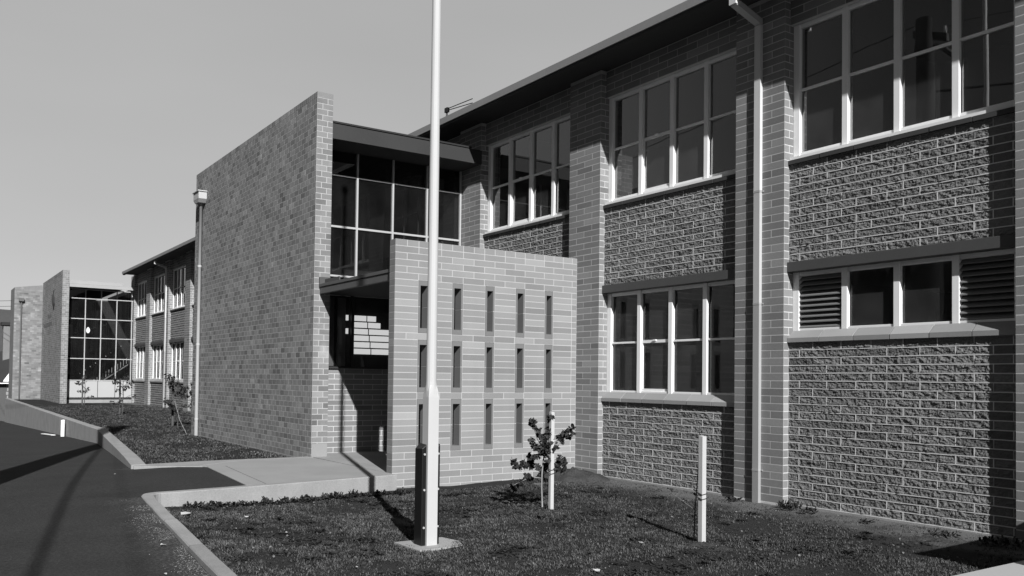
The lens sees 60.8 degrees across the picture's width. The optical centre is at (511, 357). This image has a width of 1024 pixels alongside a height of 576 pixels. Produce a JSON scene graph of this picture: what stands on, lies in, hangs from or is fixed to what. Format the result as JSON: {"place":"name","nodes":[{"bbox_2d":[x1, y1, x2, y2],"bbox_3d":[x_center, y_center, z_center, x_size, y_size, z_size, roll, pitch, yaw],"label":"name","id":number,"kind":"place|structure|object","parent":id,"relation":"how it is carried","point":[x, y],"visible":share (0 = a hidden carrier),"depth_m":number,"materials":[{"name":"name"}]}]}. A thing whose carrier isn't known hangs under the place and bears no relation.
{"place":"outdoors","nodes":[
{"label":"outdoors","id":0,"kind":"place"},
{"bbox_2d":[0,309,10,350],"bbox_3d":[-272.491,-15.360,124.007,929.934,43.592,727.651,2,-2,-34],"label":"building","id":1,"kind":"structure","parent":0,"point":[4,315],"depth_m":405.45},
{"bbox_2d":[0,421,243,575],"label":"road","id":2,"kind":"structure","parent":0,"point":[64,511],"depth_m":9.59,"materials":[{"name":"grey asphalt"}]},
{"bbox_2d":[60,420,64,436],"bbox_3d":[-14.262,2.317,27.677,0.100,0.678,0.120,2,-2,-34],"label":"marker peg","id":3,"kind":"object","parent":2,"relation":"on","point":[62,428],"visible":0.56,"depth_m":27.63,"materials":[{"name":"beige paint"}]},
{"bbox_2d":[119,499,206,575],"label":"gravel","id":4,"kind":"structure","parent":2,"relation":"on","point":[190,568],"depth_m":8.00,"materials":[{"name":"grey gravel"}]},
{"bbox_2d":[141,474,396,575],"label":"garden kerb","id":5,"kind":"structure","parent":2,"relation":"on","point":[204,556],"depth_m":11.41,"materials":[{"name":"concrete"}]},
{"bbox_2d":[14,399,285,463],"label":"lawn","id":6,"kind":"structure","parent":0,"point":[36,402],"depth_m":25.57,"materials":[{"name":"plant"}]},
{"bbox_2d":[8,270,134,403],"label":"stair block","id":7,"kind":"structure","parent":6,"relation":"on","point":[66,332],"depth_m":50.46,"materials":[{"name":"brick"}]},
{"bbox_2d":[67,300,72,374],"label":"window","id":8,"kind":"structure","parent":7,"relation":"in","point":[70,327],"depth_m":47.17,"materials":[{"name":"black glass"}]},
{"bbox_2d":[81,378,83,404],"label":"timber stake","id":9,"kind":"object","parent":6,"relation":"on","point":[82,391],"visible":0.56,"depth_m":42.74,"materials":[{"name":"grey wood"}]},
{"bbox_2d":[75,375,93,404],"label":"sapling","id":10,"kind":"object","parent":6,"relation":"on","point":[84,378],"visible":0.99,"depth_m":42.53,"materials":[{"name":"grey plant"}]},
{"bbox_2d":[118,380,120,413],"bbox_3d":[-15.075,1.558,33.535,0.060,1.472,0.060,2,-2,-34],"label":"timber stake","id":11,"kind":"object","parent":6,"relation":"on","point":[119,398],"visible":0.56,"depth_m":33.52,"materials":[{"name":"grey wood"}]},
{"bbox_2d":[110,375,135,414],"bbox_3d":[-14.837,1.435,33.302,0.919,1.514,0.461,1,-1,5],"label":"sapling","id":12,"kind":"object","parent":6,"relation":"on","point":[122,386],"visible":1,"depth_m":33.31,"materials":[{"name":"grey plant"}]},
{"bbox_2d":[171,380,174,425],"bbox_3d":[-10.309,1.413,26.511,0.060,1.522,0.060,2,-2,-34],"label":"timber stake","id":13,"kind":"object","parent":6,"relation":"on","point":[172,417],"visible":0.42,"depth_m":26.48,"materials":[{"name":"grey wood"}]},
{"bbox_2d":[163,374,191,425],"bbox_3d":[-10.026,1.273,26.315,0.984,1.601,0.467,1,-1,-6],"label":"sapling","id":14,"kind":"object","parent":6,"relation":"on","point":[172,383],"visible":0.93,"depth_m":26.29,"materials":[{"name":"black plant"}]},
{"bbox_2d":[202,451,389,484],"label":"path","id":15,"kind":"structure","parent":0,"point":[328,466],"depth_m":14.04,"materials":[{"name":"concrete"}]},
{"bbox_2d":[133,456,308,468],"bbox_3d":[-4.778,2.016,14.845,3.079,0.462,0.938,2,-2,-34],"label":"path edging","id":16,"kind":"object","parent":15,"relation":"on","point":[182,464],"visible":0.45,"depth_m":14.50,"materials":[{"name":"concrete"}]},
{"bbox_2d":[0,0,686,309],"label":"sky","id":17,"kind":"structure","parent":0,"point":[112,112],"materials":[{"name":"grey"}]},
{"bbox_2d":[165,478,1023,575],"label":"lawn","id":18,"kind":"structure","parent":0,"point":[753,524],"depth_m":9.38,"materials":[{"name":"plant"}]},
{"bbox_2d":[394,0,461,551],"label":"flagpole","id":19,"kind":"object","parent":18,"relation":"on","point":[427,488],"visible":0.98,"depth_m":8.90,"materials":[{"name":"metal"}]},
{"bbox_2d":[510,414,576,506],"bbox_3d":[0.409,1.370,11.469,0.889,1.248,0.362,1,-1,3],"label":"sapling","id":20,"kind":"object","parent":18,"relation":"on","point":[543,449],"visible":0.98,"depth_m":11.40,"materials":[{"name":"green plant"}]},
{"bbox_2d":[548,412,554,509],"bbox_3d":[0.516,1.399,11.429,0.052,1.372,0.052,2,-2,-34],"label":"timber stake","id":21,"kind":"object","parent":18,"relation":"on","point":[551,478],"visible":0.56,"depth_m":11.41,"materials":[{"name":"white wood"}]},
{"bbox_2d":[536,467,609,482],"bbox_3d":[1.031,1.973,14.800,1.163,0.248,1.457,2,-2,-34],"label":"earth mound","id":22,"kind":"object","parent":18,"relation":"on","point":[574,474],"visible":0.74,"depth_m":14.44,"materials":[{"name":"soil"}]},
{"bbox_2d":[182,487,1023,548],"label":"weeds","id":23,"kind":"object","parent":18,"relation":"on","point":[1003,540],"visible":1,"depth_m":11.38,"materials":[{"name":"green plant"}]},
{"bbox_2d":[667,424,701,540],"bbox_3d":[1.857,1.336,9.434,0.412,1.270,0.272,1,-1,-8],"label":"sapling","id":24,"kind":"object","parent":18,"relation":"on","point":[694,519],"visible":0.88,"depth_m":9.40,"materials":[{"name":"black plant"}]},
{"bbox_2d":[698,435,705,541],"bbox_3d":[2.024,1.442,9.287,0.060,1.215,0.060,2,-2,-34],"label":"timber stake","id":25,"kind":"object","parent":18,"relation":"on","point":[702,490],"visible":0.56,"depth_m":9.27,"materials":[{"name":"white wood"}]},
{"bbox_2d":[686,541,734,551],"bbox_3d":[2.026,1.958,9.000,0.634,0.083,0.741,2,-2,-34],"label":"earth mound","id":26,"kind":"object","parent":18,"relation":"on","point":[705,545],"visible":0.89,"depth_m":8.95,"materials":[{"name":"soil"}]},
{"bbox_2d":[892,535,961,546],"bbox_3d":[4.441,1.964,9.317,0.591,0.084,0.771,1,-2,-23],"label":"earth mound","id":27,"kind":"object","parent":18,"relation":"on","point":[928,539],"visible":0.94,"depth_m":9.27,"materials":[{"name":"soil"}]},
{"bbox_3d":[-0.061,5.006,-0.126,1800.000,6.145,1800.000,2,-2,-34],"label":"ground","id":28,"kind":"structure","parent":0,"visible":0},
{"bbox_2d":[0,322,9,421],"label":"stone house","id":29,"kind":"structure","parent":28,"relation":"on","point":[4,369],"depth_m":54.71,"materials":[{"name":"stone"}]},
{"bbox_2d":[5,398,145,468],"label":"retaining wall","id":30,"kind":"structure","parent":28,"relation":"on","point":[19,413],"depth_m":27.58,"materials":[{"name":"concrete"}]},
{"bbox_2d":[191,91,481,456],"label":"entrance block","id":31,"kind":"structure","parent":28,"relation":"on","point":[308,209],"depth_m":17.92,"materials":[{"name":"brick"}]},
{"bbox_2d":[329,294,454,370],"bbox_3d":[-2.472,-0.501,17.808,3.310,1.500,0.250,2,-2,-34],"label":"porch window","id":32,"kind":"structure","parent":31,"relation":"in","point":[358,326],"depth_m":17.47,"materials":[{"name":"glass"}]},
{"bbox_2d":[387,238,576,487],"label":"screen wall","id":33,"kind":"structure","parent":28,"relation":"on","point":[511,337],"depth_m":14.34,"materials":[{"name":"grey brick"}]},
{"bbox_2d":[122,0,1023,541],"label":"school building","id":34,"kind":"structure","parent":28,"relation":"on","point":[788,234],"depth_m":11.90,"materials":[{"name":"brick"}]},
{"bbox_2d":[136,346,144,378],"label":"window","id":35,"kind":"structure","parent":34,"relation":"in","point":[140,358],"depth_m":46.13,"materials":[{"name":"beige paint"}]},
{"bbox_2d":[137,281,146,316],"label":"window","id":36,"kind":"structure","parent":34,"relation":"in","point":[142,294],"depth_m":46.24,"materials":[{"name":"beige paint"}]},
{"bbox_2d":[152,344,162,378],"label":"window","id":37,"kind":"structure","parent":34,"relation":"in","point":[156,370],"depth_m":42.96,"materials":[{"name":"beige paint"}]},
{"bbox_2d":[154,274,164,312],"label":"window","id":38,"kind":"structure","parent":34,"relation":"in","point":[157,283],"depth_m":43.07,"materials":[{"name":"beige paint"}]},
{"bbox_2d":[171,342,183,379],"bbox_3d":[-14.945,0.174,39.290,0.058,1.722,3.004,2,-2,-34],"label":"window","id":39,"kind":"structure","parent":34,"relation":"in","point":[177,358],"depth_m":39.70,"materials":[{"name":"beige paint"}]},
{"bbox_2d":[173,266,185,308],"bbox_3d":[-14.856,-3.167,39.407,0.175,1.820,3.004,2,-2,-34],"label":"window","id":40,"kind":"structure","parent":34,"relation":"in","point":[179,276],"depth_m":39.84,"materials":[{"name":"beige paint"}]},
{"bbox_2d":[444,98,472,115],"bbox_3d":[-1.157,-5.269,18.899,0.060,0.520,1.131,2,-2,-34],"label":"roof aerial","id":41,"kind":"object","parent":34,"relation":"on","point":[446,110],"visible":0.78,"depth_m":19.13,"materials":[{"name":"black paint"}]},
{"bbox_2d":[488,115,569,230],"bbox_3d":[0.382,-3.545,17.114,0.085,1.820,3.004,2,-2,-34],"label":"window","id":42,"kind":"structure","parent":34,"relation":"in","point":[529,172],"depth_m":17.08,"materials":[{"name":"black glass"}]},
{"bbox_2d":[607,280,734,395],"bbox_3d":[2.524,-0.256,13.849,0.085,1.722,3.004,2,-2,-34],"label":"window","id":43,"kind":"structure","parent":34,"relation":"in","point":[676,339],"depth_m":13.78,"materials":[{"name":"glass"}]},
{"bbox_2d":[608,50,735,201],"bbox_3d":[2.564,-3.598,13.933,0.085,1.820,3.004,2,-2,-34],"label":"window","id":44,"kind":"structure","parent":34,"relation":"in","point":[679,128],"depth_m":13.87,"materials":[{"name":"black glass"}]},
{"bbox_2d":[793,0,1014,156],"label":"window","id":45,"kind":"structure","parent":34,"relation":"in","point":[864,69],"depth_m":10.71,"materials":[{"name":"black glass"}]},
{"bbox_2d":[793,248,1015,330],"bbox_3d":[4.711,-0.759,10.679,0.085,0.822,3.004,2,-2,-34],"label":"window","id":46,"kind":"structure","parent":34,"relation":"in","point":[925,291],"depth_m":10.55,"materials":[{"name":"black glass"}]},
{"bbox_2d":[954,560,1023,575],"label":"concrete landing","id":47,"kind":"object","parent":28,"relation":"on","point":[1014,569],"visible":1,"depth_m":7.29,"materials":[{"name":"grey concrete"}]}
]}

